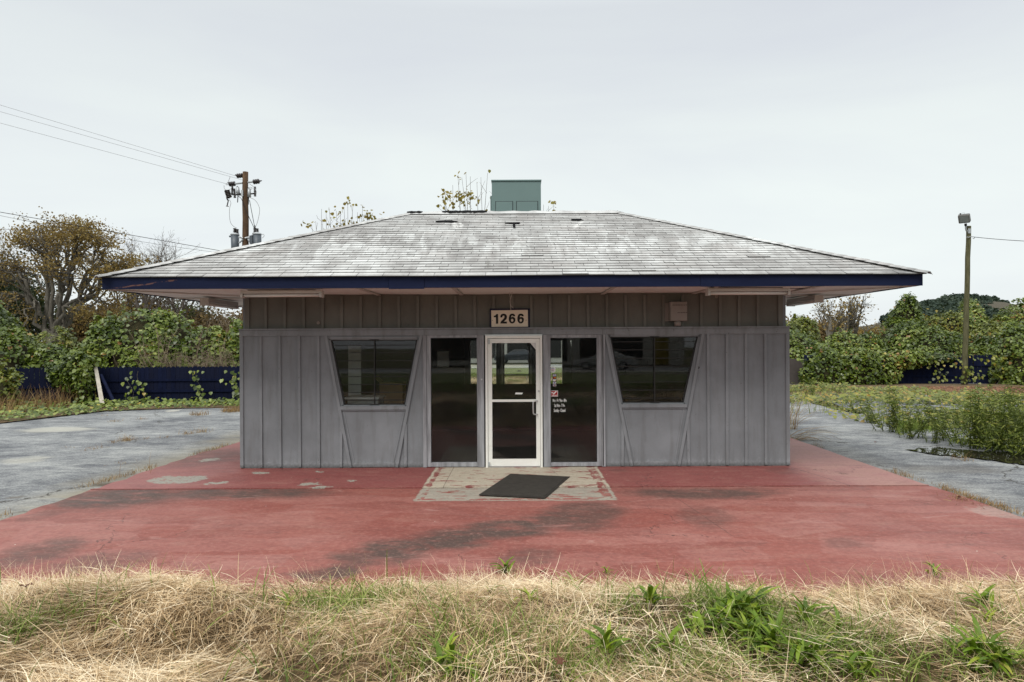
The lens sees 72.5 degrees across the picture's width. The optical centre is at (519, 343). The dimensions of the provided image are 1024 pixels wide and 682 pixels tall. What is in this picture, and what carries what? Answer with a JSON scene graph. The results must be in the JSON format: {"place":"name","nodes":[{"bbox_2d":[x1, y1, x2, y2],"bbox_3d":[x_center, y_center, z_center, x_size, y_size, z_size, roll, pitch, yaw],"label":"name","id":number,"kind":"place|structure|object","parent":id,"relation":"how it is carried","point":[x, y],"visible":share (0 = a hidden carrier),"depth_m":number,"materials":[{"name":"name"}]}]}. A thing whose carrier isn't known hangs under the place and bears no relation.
{"place":"outdoors","nodes":[
{"label":"outdoors","id":0,"kind":"place"},
{"bbox_2d":[0,442,229,519],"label":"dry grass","id":1,"kind":"structure","parent":0,"point":[145,469],"depth_m":10.67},
{"bbox_2d":[0,403,239,422],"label":"soil verge","id":2,"kind":"structure","parent":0,"point":[102,408],"depth_m":22.12,"materials":[{"name":"brown soil"}]},
{"bbox_2d":[0,359,27,409],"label":"vine mound","id":3,"kind":"object","parent":2,"relation":"on","point":[7,385],"visible":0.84,"depth_m":21.59,"materials":[{"name":"green plant"}]},
{"bbox_2d":[0,300,45,370],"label":"vine mound","id":4,"kind":"object","parent":2,"relation":"on","point":[16,342],"visible":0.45,"depth_m":24.99,"materials":[{"name":"green plant"}]},
{"bbox_2d":[0,384,96,415],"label":"dry grass","id":5,"kind":"structure","parent":2,"relation":"on","point":[48,402],"depth_m":21.69,"materials":[{"name":"plant"}]},
{"bbox_2d":[4,367,94,405],"bbox_3d":[-17.542,1.459,22.740,6.410,1.335,0.058,0,0,-21],"label":"board fence","id":6,"kind":"object","parent":2,"relation":"on","point":[32,375],"visible":0.37,"depth_m":23.29,"materials":[{"name":"blue paint"}]},
{"bbox_2d":[32,326,79,351],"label":"vine mound","id":7,"kind":"object","parent":2,"relation":"on","point":[61,331],"visible":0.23,"depth_m":29.27,"materials":[{"name":"green plant"}]},
{"bbox_2d":[22,342,96,390],"bbox_3d":[-16.501,1.081,25.399,3.128,2.324,2.521,0,0,0],"label":"vine mound","id":8,"kind":"object","parent":2,"relation":"on","point":[49,354],"visible":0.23,"depth_m":25.01,"materials":[{"name":"green plant"}]},
{"bbox_2d":[41,351,107,404],"bbox_3d":[-14.976,1.234,23.383,2.225,1.975,1.060,0,0,0],"label":"vine mound","id":9,"kind":"object","parent":2,"relation":"on","point":[76,371],"visible":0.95,"depth_m":23.23,"materials":[{"name":"green plant"}]},
{"bbox_2d":[0,397,239,421],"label":"ground cover","id":10,"kind":"object","parent":2,"relation":"on","point":[95,405],"visible":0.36,"depth_m":22.11,"materials":[{"name":"green plant"}]},
{"bbox_2d":[75,300,230,395],"bbox_3d":[-13.716,0.323,26.326,5.972,3.846,3.742,0,0,0],"label":"vine mound","id":11,"kind":"object","parent":2,"relation":"on","point":[116,338],"visible":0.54,"depth_m":25.59,"materials":[{"name":"green plant"}]},
{"bbox_2d":[96,366,239,403],"bbox_3d":[-10.582,1.435,24.189,7.956,1.314,0.058,0,0,-3],"label":"board fence","id":12,"kind":"object","parent":2,"relation":"on","point":[167,383],"visible":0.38,"depth_m":24.12,"materials":[{"name":"blue paint"}]},
{"bbox_2d":[104,321,237,367],"bbox_3d":[-11.909,0.400,25.041,4.968,2.608,2.336,0,0,0],"label":"bare brush","id":13,"kind":"object","parent":2,"relation":"on","point":[165,356],"visible":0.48,"depth_m":24.88,"materials":[{"name":"plant"}]},
{"bbox_2d":[134,348,239,367],"bbox_3d":[-11.594,0.524,24.794,4.580,0.859,1.625,0,0,0],"label":"dry brush","id":14,"kind":"object","parent":2,"relation":"on","point":[179,361],"visible":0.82,"depth_m":24.79,"materials":[{"name":"plant"}]},
{"bbox_2d":[189,370,212,399],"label":"climbing vine","id":15,"kind":"object","parent":2,"relation":"on","point":[198,393],"visible":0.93,"depth_m":23.70,"materials":[{"name":"green plant"}]},
{"bbox_2d":[219,370,239,403],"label":"climbing vine","id":16,"kind":"object","parent":2,"relation":"on","point":[236,394],"visible":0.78,"depth_m":23.70,"materials":[{"name":"green plant"}]},
{"bbox_2d":[225,317,242,366],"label":"vine mound","id":17,"kind":"object","parent":2,"relation":"on","point":[233,337],"visible":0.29,"depth_m":26.41,"materials":[{"name":"green plant"}]},
{"bbox_2d":[224,171,263,322],"bbox_3d":[-12.571,-2.892,31.999,1.894,9.973,0.652,0,0,0],"label":"utility pole","id":18,"kind":"object","parent":2,"relation":"on","point":[246,237],"visible":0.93,"depth_m":31.88,"materials":[{"name":"brown wood"}]},
{"bbox_2d":[90,438,928,489],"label":"walkway","id":19,"kind":"structure","parent":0,"point":[809,465],"depth_m":10.45,"materials":[{"name":"concrete"}]},
{"bbox_2d":[93,210,932,467],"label":"shop building","id":20,"kind":"structure","parent":19,"relation":"on","point":[408,295],"depth_m":11.20,"materials":[{"name":"grey paint"}]},
{"bbox_2d":[200,298,238,308],"bbox_3d":[-5.190,-0.690,12.090,0.150,0.125,1.220,0,0,0],"label":"tube light","id":21,"kind":"object","parent":20,"relation":"attached to","point":[218,303],"visible":1,"depth_m":11.90,"materials":[{"name":"plastic"}]},
{"bbox_2d":[240,289,323,297],"bbox_3d":[-3.407,-0.717,10.020,1.163,0.111,0.150,0,0,0],"label":"tube light","id":22,"kind":"object","parent":20,"relation":"attached to","point":[284,293],"visible":1,"depth_m":9.96,"materials":[{"name":"plastic"}]},
{"bbox_2d":[348,346,360,395],"bbox_3d":[-2.980,1.006,12.620,0.324,1.935,0.280,0,0,0],"label":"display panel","id":23,"kind":"object","parent":20,"relation":"on","point":[354,367],"depth_m":12.60,"materials":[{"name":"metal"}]},
{"bbox_2d":[344,395,385,403],"bbox_3d":[-2.719,1.450,12.315,0.590,1.045,0.630,0,0,0],"label":"counter","id":24,"kind":"object","parent":20,"relation":"on","point":[367,397],"visible":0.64,"depth_m":12.10,"materials":[{"name":"white plastic"}]},
{"bbox_2d":[329,337,417,410],"bbox_3d":[-2.339,0.484,11.221,1.473,1.192,0.109,0,0,0],"label":"window","id":25,"kind":"structure","parent":20,"relation":"in","point":[345,407],"depth_m":11.22,"materials":[{"name":"grey paint"}]},
{"bbox_2d":[375,375,405,403],"bbox_3d":[-2.492,1.293,13.400,0.554,1.356,0.400,0,0,0],"label":"cardboard box","id":26,"kind":"object","parent":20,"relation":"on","point":[394,398],"visible":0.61,"depth_m":13.20,"materials":[{"name":"cardboard"}]},
{"bbox_2d":[437,351,448,366],"bbox_3d":[-1.735,0.355,15.826,0.260,0.360,0.008,0,0,0],"label":"notice","id":27,"kind":"object","parent":20,"relation":"attached to","point":[442,358],"visible":1,"depth_m":15.82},
{"bbox_2d":[490,308,529,327],"bbox_3d":[-0.158,-0.402,11.224,0.647,0.325,0.032,0,0,0],"label":"house number sign","id":28,"kind":"object","parent":20,"relation":"attached to","point":[510,318],"visible":1,"depth_m":11.21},
{"bbox_2d":[488,339,539,465],"bbox_3d":[-0.090,0.940,11.173,0.836,2.040,0.097,0,0,0],"label":"door","id":29,"kind":"structure","parent":20,"relation":"in","point":[535,343],"depth_m":11.18,"materials":[{"name":"white paint"}]},
{"bbox_2d":[490,179,540,210],"bbox_3d":[-0.077,-2.536,15.175,1.083,1.833,0.990,0,0,0],"label":"rooftop unit","id":30,"kind":"object","parent":20,"relation":"on","point":[516,195],"visible":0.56,"depth_m":14.70,"materials":[{"name":"green metal"}]},
{"bbox_2d":[463,337,572,384],"bbox_3d":[-0.035,0.345,15.817,2.480,1.190,0.024,0,0,0],"label":"window","id":31,"kind":"structure","parent":20,"relation":"attached to","point":[513,363],"depth_m":15.80,"materials":[{"name":"silver metal"}]},
{"bbox_2d":[609,334,699,408],"bbox_3d":[2.165,0.441,11.221,1.494,1.209,0.109,0,0,0],"label":"window","id":32,"kind":"structure","parent":20,"relation":"in","point":[681,404],"depth_m":11.22,"materials":[{"name":"grey paint"}]},
{"bbox_2d":[665,302,686,325],"bbox_3d":[2.498,-0.472,11.161,0.325,0.385,0.190,0,0,0],"label":"vent hood","id":33,"kind":"object","parent":20,"relation":"attached to","point":[676,312],"visible":1,"depth_m":11.07,"materials":[{"name":"brown metal"}]},
{"bbox_2d":[705,287,790,295],"bbox_3d":[3.275,-0.750,10.020,1.175,0.111,0.150,0,0,0],"label":"tube light","id":34,"kind":"object","parent":20,"relation":"attached to","point":[749,291],"visible":1,"depth_m":9.96,"materials":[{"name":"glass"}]},
{"bbox_2d":[786,295,823,305],"bbox_3d":[4.929,-0.740,12.090,0.150,0.125,1.220,0,0,0],"label":"tube light","id":35,"kind":"object","parent":20,"relation":"attached to","point":[811,299],"visible":1,"depth_m":11.90,"materials":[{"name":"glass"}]},
{"bbox_2d":[479,474,569,497],"bbox_3d":[0.101,1.973,9.729,0.920,0.012,1.517,0,0,16],"label":"door mat","id":36,"kind":"object","parent":19,"relation":"on","point":[527,485],"depth_m":9.61,"materials":[{"name":"black rubber"}]},
{"bbox_2d":[0,486,1023,599],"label":"apron","id":37,"kind":"object","parent":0,"point":[774,532],"visible":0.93,"depth_m":7.28,"materials":[{"name":"red paint"}]},
{"bbox_2d":[0,382,1023,519],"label":"parking lot","id":38,"kind":"structure","parent":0,"point":[41,464],"depth_m":13.45,"materials":[{"name":"asphalt"}]},
{"bbox_2d":[301,196,384,231],"bbox_3d":[-5.265,-1.218,21.022,2.564,6.633,1.188,0,0,0],"label":"sapling","id":39,"kind":"object","parent":38,"relation":"on","point":[358,217],"visible":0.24,"depth_m":20.91,"materials":[{"name":"yellow plant"}]},
{"bbox_2d":[436,170,490,210],"bbox_3d":[-1.304,-1.586,20.934,2.322,7.329,1.092,0,0,0],"label":"sapling","id":40,"kind":"object","parent":38,"relation":"on","point":[471,197],"visible":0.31,"depth_m":20.98,"materials":[{"name":"yellow plant"}]},
{"bbox_2d":[790,359,803,383],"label":"block wall","id":41,"kind":"structure","parent":38,"relation":"on","point":[795,365],"depth_m":33.68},
{"bbox_2d":[786,313,822,346],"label":"vine mound","id":42,"kind":"object","parent":38,"relation":"on","point":[797,323],"visible":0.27,"depth_m":40.25,"materials":[{"name":"green plant"}]},
{"bbox_2d":[790,383,831,429],"bbox_3d":[7.059,1.466,16.459,1.388,1.044,1.500,0,0,33],"label":"dry grass clump","id":43,"kind":"object","parent":38,"relation":"on","point":[800,412],"visible":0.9,"depth_m":16.27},
{"bbox_2d":[854,383,927,431],"bbox_3d":[8.291,1.449,15.728,1.112,1.131,1.664,0,0,-44],"label":"tall weed","id":44,"kind":"object","parent":38,"relation":"on","point":[895,413],"visible":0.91,"depth_m":15.64,"materials":[{"name":"green plant"}]},
{"bbox_2d":[790,385,1019,423],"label":"green grass","id":45,"kind":"structure","parent":38,"relation":"on","point":[823,410],"depth_m":22.51,"materials":[{"name":"green plant"}]},
{"bbox_2d":[790,384,1023,394],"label":"soil strip","id":46,"kind":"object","parent":38,"relation":"on","point":[947,385],"depth_m":31.64,"materials":[{"name":"brown soil"}]},
{"bbox_2d":[834,355,973,383],"bbox_3d":[17.981,1.264,33.489,7.717,1.375,0.058,0,0,-1],"label":"board fence","id":47,"kind":"object","parent":46,"relation":"on","point":[923,375],"visible":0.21,"depth_m":33.55,"materials":[{"name":"blue paint"}]},
{"bbox_2d":[797,344,957,384],"bbox_3d":[17.082,1.026,33.068,7.978,2.120,1.993,0,0,0],"label":"vine mound","id":48,"kind":"object","parent":47,"relation":"on","point":[861,366],"visible":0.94,"depth_m":32.73,"materials":[{"name":"green plant"}]},
{"bbox_2d":[790,381,1023,404],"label":"ground cover","id":49,"kind":"object","parent":46,"relation":"on","point":[878,392],"visible":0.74,"depth_m":24.23,"materials":[{"name":"green plant"}]},
{"bbox_2d":[926,355,956,383],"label":"climbing vine","id":50,"kind":"object","parent":46,"relation":"on","point":[935,371],"visible":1,"depth_m":32.95,"materials":[{"name":"green plant"}]},
{"bbox_2d":[893,386,1023,395],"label":"leaf litter","id":51,"kind":"object","parent":46,"relation":"on","point":[946,389],"visible":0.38,"depth_m":29.19,"materials":[{"name":"plant"}]},
{"bbox_2d":[958,213,974,384],"bbox_3d":[20.589,-2.057,32.237,1.117,7.983,0.501,0,0,-39],"label":"floodlight pole","id":52,"kind":"object","parent":46,"relation":"on","point":[964,218],"visible":0.96,"depth_m":32.30,"materials":[{"name":"brown wood"}]},
{"bbox_2d":[950,355,984,384],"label":"climbing vine","id":53,"kind":"object","parent":46,"relation":"on","point":[968,372],"visible":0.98,"depth_m":32.05,"materials":[{"name":"green plant"}]},
{"bbox_2d":[974,354,998,383],"bbox_3d":[24.656,1.212,31.990,6.436,1.415,0.058,0,0,28],"label":"board fence","id":54,"kind":"object","parent":46,"relation":"on","point":[981,366],"visible":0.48,"depth_m":33.32,"materials":[{"name":"blue paint"}]},
{"bbox_2d":[980,355,1007,383],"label":"climbing vine","id":55,"kind":"object","parent":46,"relation":"on","point":[994,364],"visible":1,"depth_m":32.45,"materials":[{"name":"green plant"}]},
{"bbox_2d":[986,321,1023,384],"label":"vine mound","id":56,"kind":"object","parent":46,"relation":"on","point":[1011,344],"visible":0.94,"depth_m":32.54,"materials":[{"name":"green plant"}]},
{"bbox_2d":[889,400,944,438],"bbox_3d":[8.313,1.598,14.661,1.284,0.830,0.891,0,0,-22],"label":"tall weed","id":57,"kind":"object","parent":38,"relation":"on","point":[919,430],"visible":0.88,"depth_m":14.56,"materials":[{"name":"green plant"}]},
{"bbox_2d":[825,397,1023,430],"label":"ground cover","id":58,"kind":"object","parent":38,"relation":"on","point":[852,416],"visible":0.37,"depth_m":20.05,"materials":[{"name":"green plant"}]},
{"bbox_2d":[924,403,966,441],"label":"tall weed","id":59,"kind":"object","parent":38,"relation":"on","point":[944,428],"visible":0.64,"depth_m":14.26,"materials":[{"name":"green plant"}]},
{"bbox_2d":[906,447,1023,464],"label":"puddle","id":60,"kind":"object","parent":38,"relation":"on","point":[1008,457],"visible":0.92,"depth_m":12.39,"materials":[{"name":"liquid"}]},
{"bbox_2d":[923,388,1020,450],"bbox_3d":[8.507,1.430,13.248,1.148,1.168,1.719,0,0,-33],"label":"tall weed","id":61,"kind":"object","parent":38,"relation":"on","point":[973,423],"visible":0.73,"depth_m":13.18,"materials":[{"name":"green plant"}]},
{"bbox_2d":[943,384,1023,434],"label":"tall weed","id":62,"kind":"object","parent":38,"relation":"on","point":[984,411],"visible":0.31,"depth_m":14.98,"materials":[{"name":"green plant"}]},
{"bbox_2d":[946,381,1023,451],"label":"tall weed","id":63,"kind":"object","parent":38,"relation":"on","point":[987,431],"visible":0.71,"depth_m":12.85,"materials":[{"name":"green plant"}]},
{"bbox_2d":[972,384,1023,434],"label":"tall weed","id":64,"kind":"object","parent":38,"relation":"on","point":[1006,403],"visible":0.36,"depth_m":14.60,"materials":[{"name":"green plant"}]},
{"bbox_2d":[980,394,1023,454],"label":"tall weed","id":65,"kind":"object","parent":38,"relation":"on","point":[1019,443],"visible":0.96,"depth_m":12.41,"materials":[{"name":"green plant"}]},
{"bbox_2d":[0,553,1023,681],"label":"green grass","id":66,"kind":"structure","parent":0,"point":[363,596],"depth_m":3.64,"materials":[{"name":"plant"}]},
{"bbox_2d":[0,552,1023,681],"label":"grass bank","id":67,"kind":"structure","parent":0,"point":[335,674],"depth_m":3.73,"materials":[{"name":"plant"}]},
{"bbox_2d":[427,631,482,681],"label":"broadleaf weed","id":68,"kind":"object","parent":67,"relation":"on","point":[450,645],"visible":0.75,"depth_m":3.27,"materials":[{"name":"green plant"}]},
{"bbox_2d":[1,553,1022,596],"bbox_3d":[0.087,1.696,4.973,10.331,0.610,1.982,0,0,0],"label":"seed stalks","id":69,"kind":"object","parent":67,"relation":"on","point":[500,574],"visible":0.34,"depth_m":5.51,"materials":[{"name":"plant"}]},
{"bbox_2d":[580,622,633,653],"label":"broadleaf weed","id":70,"kind":"object","parent":67,"relation":"on","point":[608,642],"visible":0.9,"depth_m":3.48,"materials":[{"name":"green plant"}]},
{"bbox_2d":[632,583,675,605],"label":"broadleaf weed","id":71,"kind":"object","parent":67,"relation":"on","point":[650,592],"visible":0.99,"depth_m":4.18,"materials":[{"name":"green plant"}]},
{"bbox_2d":[647,624,684,651],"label":"broadleaf weed","id":72,"kind":"object","parent":67,"relation":"on","point":[673,632],"visible":0.67,"depth_m":3.62,"materials":[{"name":"green plant"}]},
{"bbox_2d":[678,609,730,637],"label":"broadleaf weed","id":73,"kind":"object","parent":67,"relation":"on","point":[701,619],"visible":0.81,"depth_m":3.89,"materials":[{"name":"green plant"}]},
{"bbox_2d":[705,597,749,639],"bbox_3d":[1.195,1.571,4.011,0.273,0.139,0.416,0,0,20],"label":"broadleaf weed","id":74,"kind":"object","parent":67,"relation":"on","point":[723,610],"visible":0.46,"depth_m":4.00,"materials":[{"name":"green plant"}]},
{"bbox_2d":[680,579,780,623],"bbox_3d":[1.271,1.526,4.191,0.593,0.212,0.533,0,0,16],"label":"broadleaf weed","id":75,"kind":"object","parent":67,"relation":"on","point":[733,598],"visible":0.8,"depth_m":4.11,"materials":[{"name":"green plant"}]},
{"bbox_2d":[721,611,763,636],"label":"broadleaf weed","id":76,"kind":"object","parent":67,"relation":"on","point":[738,627],"visible":0.74,"depth_m":3.86,"materials":[{"name":"green plant"}]},
{"bbox_2d":[736,607,815,656],"bbox_3d":[1.407,1.549,3.737,0.426,0.170,0.474,0,0,32],"label":"broadleaf weed","id":77,"kind":"object","parent":67,"relation":"on","point":[772,635],"visible":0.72,"depth_m":3.73,"materials":[{"name":"green plant"}]},
{"bbox_2d":[754,625,849,673],"bbox_3d":[1.445,1.534,3.572,0.450,0.161,0.405,0,0,24],"label":"broadleaf weed","id":78,"kind":"object","parent":67,"relation":"on","point":[801,645],"visible":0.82,"depth_m":3.49,"materials":[{"name":"green plant"}]},
{"bbox_2d":[789,592,832,628],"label":"broadleaf weed","id":79,"kind":"object","parent":67,"relation":"on","point":[801,607],"visible":0.73,"depth_m":4.00,"materials":[{"name":"green plant"}]},
{"bbox_2d":[830,649,881,678],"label":"broadleaf weed","id":80,"kind":"object","parent":67,"relation":"on","point":[852,659],"visible":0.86,"depth_m":3.32,"materials":[{"name":"green plant"}]},
{"bbox_2d":[956,584,999,608],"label":"broadleaf weed","id":81,"kind":"object","parent":67,"relation":"on","point":[985,591],"visible":0.77,"depth_m":3.99,"materials":[{"name":"green plant"}]},
{"bbox_2d":[935,613,1023,678],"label":"broadleaf weed","id":82,"kind":"object","parent":67,"relation":"on","point":[974,647],"visible":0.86,"depth_m":3.25,"materials":[{"name":"green plant"}]},
{"bbox_2d":[970,597,1013,623],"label":"broadleaf weed","id":83,"kind":"object","parent":67,"relation":"on","point":[988,611],"visible":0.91,"depth_m":3.71,"materials":[{"name":"green plant"}]},
{"bbox_2d":[0,0,1023,325],"label":"sky","id":84,"kind":"structure","parent":0,"point":[865,129],"materials":[{"name":"white"}]},
{"bbox_2d":[790,435,1023,515],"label":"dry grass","id":85,"kind":"structure","parent":0,"point":[945,488],"depth_m":8.89,"materials":[{"name":"plant"}]},
{"bbox_2d":[852,301,1023,331],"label":"hill","id":86,"kind":"structure","parent":0,"point":[999,305],"depth_m":284.05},
{"bbox_2d":[878,293,1010,322],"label":"wood","id":87,"kind":"object","parent":86,"relation":"on","point":[951,302],"visible":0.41,"depth_m":295.52,"materials":[{"name":"green wood"}]},
{"label":"ground","id":88,"kind":"structure","parent":0,"visible":0},
{"bbox_2d":[0,249,57,338],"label":"evergreen tree","id":89,"kind":"object","parent":88,"relation":"on","point":[12,288],"visible":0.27,"depth_m":50.21,"materials":[{"name":"green plant"}]},
{"bbox_2d":[0,258,92,342],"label":"evergreen tree","id":90,"kind":"object","parent":88,"relation":"on","point":[40,302],"visible":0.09,"depth_m":53.09,"materials":[{"name":"green plant"}]},
{"bbox_2d":[0,206,160,343],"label":"oak tree","id":91,"kind":"object","parent":88,"relation":"on","point":[49,253],"visible":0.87,"depth_m":45.13,"materials":[{"name":"brown plant"}]},
{"bbox_2d":[54,292,132,346],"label":"background tree","id":92,"kind":"object","parent":88,"relation":"on","point":[74,325],"visible":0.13,"depth_m":54.76,"materials":[{"name":"brown plant"}]},
{"bbox_2d":[79,293,155,318],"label":"background tree","id":93,"kind":"object","parent":88,"relation":"on","point":[121,303],"visible":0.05,"depth_m":60.18,"materials":[{"name":"brown plant"}]},
{"bbox_2d":[87,240,174,318],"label":"bare tree","id":94,"kind":"object","parent":88,"relation":"on","point":[132,294],"visible":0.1,"depth_m":61.66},
{"bbox_2d":[109,225,200,321],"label":"bare tree","id":95,"kind":"object","parent":88,"relation":"on","point":[145,299],"visible":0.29,"depth_m":56.16,"materials":[{"name":"plant"}]},
{"bbox_2d":[140,244,220,323],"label":"bare tree","id":96,"kind":"object","parent":88,"relation":"on","point":[183,306],"visible":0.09,"depth_m":63.29,"materials":[{"name":"plant"}]},
{"bbox_2d":[185,306,238,345],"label":"background tree","id":97,"kind":"object","parent":88,"relation":"on","point":[208,316],"visible":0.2,"depth_m":63.38,"materials":[{"name":"brown plant"}]},
{"bbox_2d":[789,329,837,358],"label":"vine mound","id":98,"kind":"object","parent":88,"relation":"on","point":[800,348],"visible":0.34,"depth_m":36.88,"materials":[{"name":"green plant"}]},
{"bbox_2d":[809,297,866,346],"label":"bare tree","id":99,"kind":"object","parent":88,"relation":"on","point":[830,327],"visible":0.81,"depth_m":58.42,"materials":[{"name":"grey plant"}]},
{"bbox_2d":[812,293,878,340],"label":"bare tree","id":100,"kind":"object","parent":88,"relation":"on","point":[851,305],"visible":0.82,"depth_m":59.36,"materials":[{"name":"grey plant"}]},
{"bbox_2d":[823,327,888,356],"bbox_3d":[18.775,0.573,39.126,4.071,3.050,3.128,0,0,-17],"label":"vine mound","id":101,"kind":"object","parent":88,"relation":"on","point":[838,343],"visible":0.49,"depth_m":38.55,"materials":[{"name":"green plant"}]},
{"bbox_2d":[878,291,933,345],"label":"vine mound","id":102,"kind":"object","parent":88,"relation":"on","point":[907,307],"visible":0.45,"depth_m":42.27,"materials":[{"name":"green plant"}]},
{"bbox_2d":[883,315,962,355],"bbox_3d":[22.104,0.264,37.796,4.010,3.626,4.156,0,0,0],"label":"vine mound","id":103,"kind":"object","parent":88,"relation":"on","point":[903,335],"visible":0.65,"depth_m":37.42,"materials":[{"name":"green plant"}]},
{"bbox_2d":[926,307,972,345],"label":"vine mound","id":104,"kind":"object","parent":88,"relation":"on","point":[949,323],"visible":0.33,"depth_m":43.27,"materials":[{"name":"green plant"}]},
{"bbox_2d":[895,415,1023,451],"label":"green grass","id":105,"kind":"structure","parent":88,"relation":"on","point":[901,426],"depth_m":15.46,"materials":[{"name":"plant"}]},
{"bbox_2d":[952,298,988,338],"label":"vine mound","id":106,"kind":"object","parent":88,"relation":"on","point":[975,316],"visible":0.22,"depth_m":44.08,"materials":[{"name":"green plant"}]},
{"bbox_2d":[968,332,999,381],"bbox_3d":[23.219,0.726,34.668,2.224,2.652,1.999,0,0,0],"label":"vine mound","id":107,"kind":"object","parent":88,"relation":"on","point":[977,348],"visible":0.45,"depth_m":34.69,"materials":[{"name":"green plant"}]},
{"bbox_2d":[959,315,1009,353],"bbox_3d":[27.794,0.132,41.279,2.786,3.863,7.237,0,0,42],"label":"vine mound","id":108,"kind":"object","parent":88,"relation":"on","point":[992,327],"visible":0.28,"depth_m":39.22,"materials":[{"name":"green plant"}]},
{"bbox_2d":[989,297,1023,337],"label":"vine mound","id":109,"kind":"object","parent":88,"relation":"on","point":[1016,318],"visible":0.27,"depth_m":42.32,"materials":[{"name":"green plant"}]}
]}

